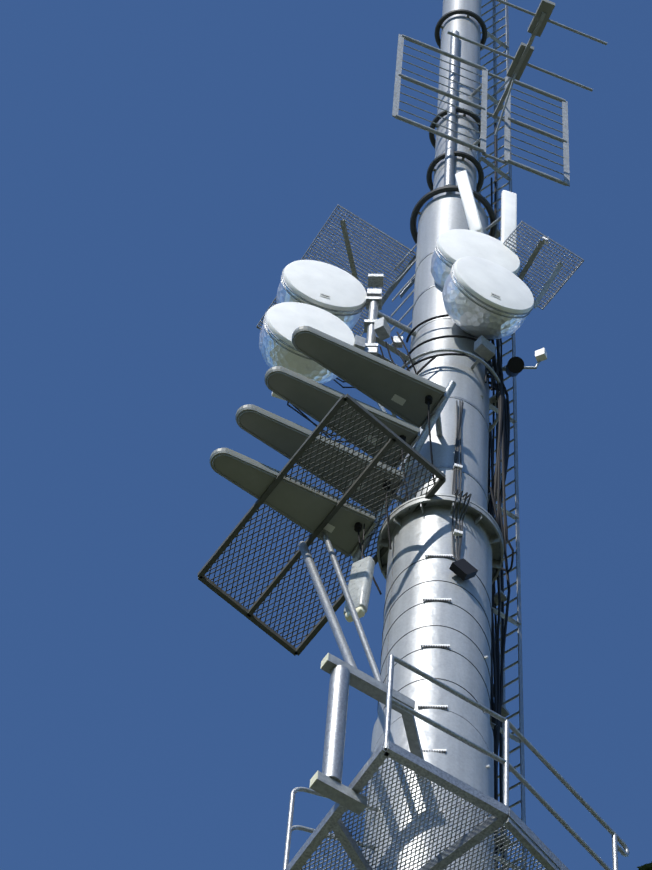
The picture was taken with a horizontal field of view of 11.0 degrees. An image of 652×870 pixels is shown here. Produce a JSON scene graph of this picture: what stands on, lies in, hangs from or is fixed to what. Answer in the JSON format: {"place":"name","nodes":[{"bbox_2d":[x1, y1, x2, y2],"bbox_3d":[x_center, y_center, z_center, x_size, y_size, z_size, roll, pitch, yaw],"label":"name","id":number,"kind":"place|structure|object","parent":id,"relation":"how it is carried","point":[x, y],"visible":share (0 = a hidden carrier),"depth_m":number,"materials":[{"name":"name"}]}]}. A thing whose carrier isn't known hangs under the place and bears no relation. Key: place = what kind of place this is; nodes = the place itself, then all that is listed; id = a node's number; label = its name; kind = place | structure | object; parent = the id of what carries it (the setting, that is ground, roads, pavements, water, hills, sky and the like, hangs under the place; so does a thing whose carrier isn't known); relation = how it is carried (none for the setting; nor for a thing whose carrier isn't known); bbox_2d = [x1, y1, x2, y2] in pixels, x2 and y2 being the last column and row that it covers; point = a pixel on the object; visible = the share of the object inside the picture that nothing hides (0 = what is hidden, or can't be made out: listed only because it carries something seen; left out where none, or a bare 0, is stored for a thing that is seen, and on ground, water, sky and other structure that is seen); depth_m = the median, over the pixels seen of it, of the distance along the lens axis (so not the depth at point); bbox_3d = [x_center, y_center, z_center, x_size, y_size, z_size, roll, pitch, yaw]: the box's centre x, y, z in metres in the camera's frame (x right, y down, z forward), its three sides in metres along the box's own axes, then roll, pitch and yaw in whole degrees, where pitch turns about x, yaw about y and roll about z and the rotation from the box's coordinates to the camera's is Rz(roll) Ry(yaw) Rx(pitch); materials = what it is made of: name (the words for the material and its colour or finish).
{"place":"outdoors","nodes":[
{"label":"outdoors","id":0,"kind":"place"},
{"bbox_2d":[0,0,651,869],"label":"sky","id":1,"kind":"structure","parent":0,"point":[164,164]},
{"bbox_2d":[376,336,415,366],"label":"brackets","id":2,"kind":"object","parent":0,"point":[398,342],"visible":0.23,"depth_m":32.44,"materials":[{"name":"grey metal"}]},
{"bbox_2d":[637,861,651,869],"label":"tree","id":3,"kind":"object","parent":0,"point":[648,866],"visible":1,"depth_m":17.43,"materials":[{"name":"green plant"}]},
{"bbox_3d":[-0.373,14.707,6.051,4.000,0.400,4.000,1,-60,3],"label":"foundation","id":4,"kind":"object","parent":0,"visible":0},
{"bbox_2d":[362,505,493,869],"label":"tube","id":5,"kind":"object","parent":4,"relation":"on","point":[418,535],"visible":0.67,"depth_m":27.69,"materials":[{"name":"silver metal"}]},
{"bbox_2d":[197,394,445,655],"bbox_3d":[-0.049,0.814,29.848,1.201,0.050,2.469,32,-63,-14],"label":"grating frame","id":6,"kind":"object","parent":5,"relation":"attached to","point":[283,472],"visible":0.94,"depth_m":29.76,"materials":[{"name":"black metal"}]},
{"bbox_2d":[206,403,436,646],"bbox_3d":[-0.046,0.799,29.872,1.173,0.010,2.425,32,-63,-14],"label":"wire mesh","id":7,"kind":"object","parent":6,"relation":"on","point":[305,532],"depth_m":29.90,"materials":[{"name":"black metal"}]},
{"bbox_2d":[210,326,445,556],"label":"antenna fins","id":8,"kind":"object","parent":5,"relation":"attached to","point":[312,512],"visible":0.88,"depth_m":30.11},
{"bbox_2d":[287,378,353,442],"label":"jumper cables","id":9,"kind":"object","parent":8,"relation":"attached to","point":[301,413],"visible":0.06,"depth_m":31.93,"materials":[{"name":"black rubber"}]},
{"bbox_2d":[212,332,442,554],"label":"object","id":10,"kind":"object","parent":8,"relation":"attached to","point":[269,376],"visible":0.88,"depth_m":30.08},
{"bbox_2d":[361,524,364,558],"bbox_3d":[0.322,0.928,29.546,0.011,0.590,0.011,1,-60,3],"label":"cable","id":11,"kind":"object","parent":8,"relation":"attached to","point":[363,541],"visible":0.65,"depth_m":29.54,"materials":[{"name":"black rubber"}]},
{"bbox_2d":[344,556,374,615],"bbox_3d":[0.284,1.299,28.900,0.233,0.806,0.119,-26,-65,17],"label":"equipment box","id":12,"kind":"object","parent":11,"relation":"hanging from","point":[360,580],"visible":0.79,"depth_m":28.88,"materials":[{"name":"white plastic"}]},
{"bbox_2d":[324,394,405,532],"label":"label plates","id":13,"kind":"object","parent":8,"relation":"attached to","point":[328,527],"visible":0.65,"depth_m":30.36,"materials":[{"name":"grey metal"}]},
{"bbox_2d":[354,395,434,594],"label":"cables","id":14,"kind":"object","parent":8,"relation":"attached to","point":[358,525],"visible":0.67,"depth_m":29.96,"materials":[{"name":"black rubber"}]},
{"bbox_2d":[350,381,455,561],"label":"lpda mounts","id":15,"kind":"object","parent":8,"relation":"attached to","point":[419,440],"visible":0.62,"depth_m":30.47,"materials":[{"name":"grey metal"}]},
{"bbox_2d":[345,607,364,621],"bbox_3d":[0.243,1.507,28.538,0.172,0.086,0.081,-26,-65,17],"label":"end cap","id":16,"kind":"object","parent":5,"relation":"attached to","point":[360,613],"visible":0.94,"depth_m":28.51,"materials":[{"name":"beige plastic"}]},
{"bbox_2d":[272,336,478,400],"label":"radio dishes","id":17,"kind":"object","parent":5,"relation":"attached to","point":[275,395],"visible":0.02,"depth_m":32.23,"materials":[{"name":"plastic"}]},
{"bbox_2d":[380,332,416,373],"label":"cables","id":18,"kind":"object","parent":5,"relation":"attached to","point":[397,351],"visible":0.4,"depth_m":32.03,"materials":[{"name":"black rubber"}]},
{"bbox_2d":[263,220,562,372],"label":"dish mounts","id":19,"kind":"object","parent":5,"relation":"attached to","point":[374,313],"visible":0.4,"depth_m":33.09,"materials":[{"name":"grey metal"}]},
{"bbox_2d":[354,317,390,350],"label":"mount boxes","id":20,"kind":"object","parent":19,"relation":"attached to","point":[382,328],"visible":0.23,"depth_m":32.28,"materials":[{"name":"grey metal"}]},
{"bbox_2d":[259,248,526,383],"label":"dish shrouds","id":21,"kind":"object","parent":19,"relation":"attached to","point":[466,314],"visible":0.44,"depth_m":32.36,"materials":[{"name":"silver metal"}]},
{"bbox_2d":[266,229,533,347],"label":"dish radomes","id":22,"kind":"object","parent":19,"relation":"attached to","point":[485,266],"visible":0.96,"depth_m":32.79,"materials":[{"name":"white plastic"}]},
{"bbox_2d":[320,292,500,298],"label":"labels","id":23,"kind":"object","parent":22,"relation":"on","point":[329,296],"depth_m":32.81,"materials":[{"name":"grey plastic"}]},
{"bbox_2d":[256,204,583,335],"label":"ice shields","id":24,"kind":"object","parent":19,"relation":"attached to","point":[544,305],"visible":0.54,"depth_m":35.14,"materials":[{"name":"grey metal"}]},
{"bbox_2d":[455,170,516,252],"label":"panels","id":25,"kind":"object","parent":19,"relation":"attached to","point":[508,212],"visible":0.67,"depth_m":34.51,"materials":[{"name":"white plastic"}]},
{"bbox_2d":[484,338,501,407],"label":"cables","id":26,"kind":"object","parent":19,"relation":"attached to","point":[489,362],"visible":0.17,"depth_m":32.33,"materials":[{"name":"black rubber"}]},
{"bbox_2d":[492,360,540,368],"bbox_3d":[1.714,-0.677,32.925,0.763,0.243,0.057,1,-60,3],"label":"lamp arm","id":27,"kind":"object","parent":19,"relation":"attached to","point":[533,367],"visible":0.23,"depth_m":32.90},
{"bbox_2d":[505,356,523,376],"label":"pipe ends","id":28,"kind":"object","parent":27,"relation":"attached to","point":[515,366],"visible":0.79,"depth_m":32.23,"materials":[{"name":"black plastic"}]},
{"bbox_2d":[535,237,547,361],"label":"boxes","id":29,"kind":"object","parent":27,"relation":"attached to","point":[541,354],"visible":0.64,"depth_m":32.96,"materials":[{"name":"white plastic"}]},
{"bbox_2d":[364,274,482,412],"bbox_3d":[0.918,-0.934,32.925,1.184,4.051,0.412,12,-60,-4],"label":"mount hardware","id":30,"kind":"object","parent":5,"relation":"attached to","point":[375,280],"visible":0.21,"depth_m":33.03,"materials":[{"name":"grey metal"}]},
{"bbox_2d":[284,741,568,869],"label":"platform frame","id":31,"kind":"object","parent":5,"relation":"attached to","point":[528,839],"visible":0.92,"depth_m":24.57,"materials":[{"name":"grey metal"}]},
{"bbox_2d":[310,653,423,814],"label":"support beams","id":32,"kind":"structure","parent":31,"relation":"attached to","point":[337,791],"depth_m":25.71,"materials":[{"name":"grey metal"}]},
{"bbox_2d":[309,653,328,787],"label":"beam caps","id":33,"kind":"object","parent":32,"relation":"attached to","point":[314,778],"visible":1,"depth_m":24.40,"materials":[{"name":"beige plastic"}]},
{"bbox_2d":[322,665,349,783],"bbox_3d":[0.072,2.156,25.058,0.150,1.428,0.150,1,-60,3],"label":"vertical post","id":34,"kind":"object","parent":32,"relation":"attached to","point":[334,742],"visible":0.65,"depth_m":25.00,"materials":[{"name":"grey metal"}]},
{"bbox_2d":[298,530,382,682],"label":"braces","id":35,"kind":"object","parent":32,"relation":"on","point":[340,639],"visible":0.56,"depth_m":27.71,"materials":[{"name":"grey metal"}]},
{"bbox_2d":[301,757,545,869],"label":"platform","id":36,"kind":"structure","parent":31,"relation":"on","point":[419,829],"depth_m":24.74,"materials":[{"name":"grey metal"}]},
{"bbox_2d":[283,655,629,869],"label":"handrails","id":37,"kind":"object","parent":31,"relation":"on","point":[508,766],"visible":0.94,"depth_m":25.39,"materials":[{"name":"grey metal"}]},
{"bbox_2d":[374,537,491,748],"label":"mast weld seams","id":38,"kind":"object","parent":5,"relation":"attached to","point":[436,625],"visible":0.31,"depth_m":28.31,"materials":[{"name":"grey metal"}]},
{"bbox_2d":[414,554,452,812],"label":"climbing rungs","id":39,"kind":"object","parent":5,"relation":"attached to","point":[447,645],"visible":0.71,"depth_m":27.74,"materials":[{"name":"white galvanised steel"}]},
{"bbox_2d":[377,493,503,583],"bbox_3d":[1.004,1.033,29.855,1.120,0.150,1.120,1,-60,3],"label":"flange","id":40,"kind":"object","parent":5,"relation":"attached to","point":[482,515],"visible":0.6,"depth_m":29.72,"materials":[{"name":"grey metal"}]},
{"bbox_2d":[416,354,509,607],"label":"feeder cables","id":41,"kind":"object","parent":40,"relation":"attached to","point":[456,460],"depth_m":30.70,"materials":[{"name":"black rubber"}]},
{"bbox_2d":[453,463,462,535],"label":"cable clamps","id":42,"kind":"object","parent":41,"relation":"attached to","point":[457,533],"visible":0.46,"depth_m":29.21,"materials":[{"name":"white plastic"}]},
{"bbox_2d":[397,0,488,510],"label":"mast","id":43,"kind":"object","parent":5,"relation":"on","point":[441,213],"visible":0.46,"depth_m":32.85,"materials":[{"name":"metal"}]},
{"bbox_2d":[396,250,488,511],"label":"mast seam rings","id":44,"kind":"object","parent":43,"relation":"attached to","point":[467,401],"visible":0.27,"depth_m":31.49,"materials":[{"name":"black metal"}]},
{"bbox_2d":[391,348,499,431],"bbox_3d":[1.142,-0.341,32.247,1.094,0.034,1.094,1,-60,3],"label":"cable ring","id":45,"kind":"object","parent":5,"relation":"attached to","point":[472,367],"visible":0.38,"depth_m":32.02,"materials":[{"name":"grey metal"}]},
{"bbox_2d":[403,314,490,375],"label":"wrap loops","id":46,"kind":"object","parent":5,"relation":"attached to","point":[429,340],"visible":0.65,"depth_m":32.37,"materials":[{"name":"black rubber"}]},
{"bbox_2d":[418,15,480,214],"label":"bolts","id":47,"kind":"object","parent":5,"relation":"attached to","point":[419,213],"visible":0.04,"depth_m":37.32,"materials":[{"name":"grey metal"}]},
{"bbox_2d":[410,9,496,243],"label":"mast flange rings","id":48,"kind":"object","parent":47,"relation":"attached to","point":[423,200],"visible":0.65,"depth_m":36.39,"materials":[{"name":"metal"}]},
{"bbox_2d":[449,558,477,580],"bbox_3d":[1.162,1.137,28.704,0.238,0.238,0.070,22,-61,-9],"label":"black box","id":49,"kind":"object","parent":5,"relation":"attached to","point":[463,569],"visible":1,"depth_m":28.66,"materials":[{"name":"black plastic"}]},
{"bbox_2d":[444,30,500,230],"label":"mounts","id":50,"kind":"object","parent":5,"relation":"attached to","point":[450,145],"visible":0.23,"depth_m":36.98,"materials":[{"name":"silver metal"}]},
{"bbox_2d":[392,0,606,186],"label":"grid antenna","id":51,"kind":"object","parent":5,"relation":"attached to","point":[505,97],"visible":0.98,"depth_m":37.03,"materials":[{"name":"grey metal"}]},
{"bbox_2d":[506,0,554,80],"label":"grid antenna plates","id":52,"kind":"object","parent":51,"relation":"attached to","point":[546,6],"visible":0.74,"depth_m":36.74,"materials":[{"name":"grey metal"}]},
{"bbox_2d":[488,339,513,868],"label":"cables","id":53,"kind":"object","parent":5,"relation":"attached to","point":[496,706],"visible":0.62,"depth_m":29.88,"materials":[{"name":"black rubber"}]},
{"bbox_2d":[474,335,494,361],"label":"boxes","id":54,"kind":"object","parent":53,"relation":"attached to","point":[484,347],"visible":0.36,"depth_m":32.21,"materials":[{"name":"grey metal"}]},
{"bbox_2d":[476,0,526,869],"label":"ladder","id":55,"kind":"object","parent":5,"relation":"attached to","point":[515,517],"visible":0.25,"depth_m":32.09,"materials":[{"name":"grey metal"}]},
{"bbox_2d":[486,123,504,869],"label":"ladder cables","id":56,"kind":"object","parent":55,"relation":"attached to","point":[491,444],"visible":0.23,"depth_m":32.07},
{"bbox_2d":[488,228,510,847],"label":"cable clamps","id":57,"kind":"object","parent":55,"relation":"attached to","point":[503,596],"visible":0.15,"depth_m":30.18,"materials":[{"name":"black metal"}]}
]}

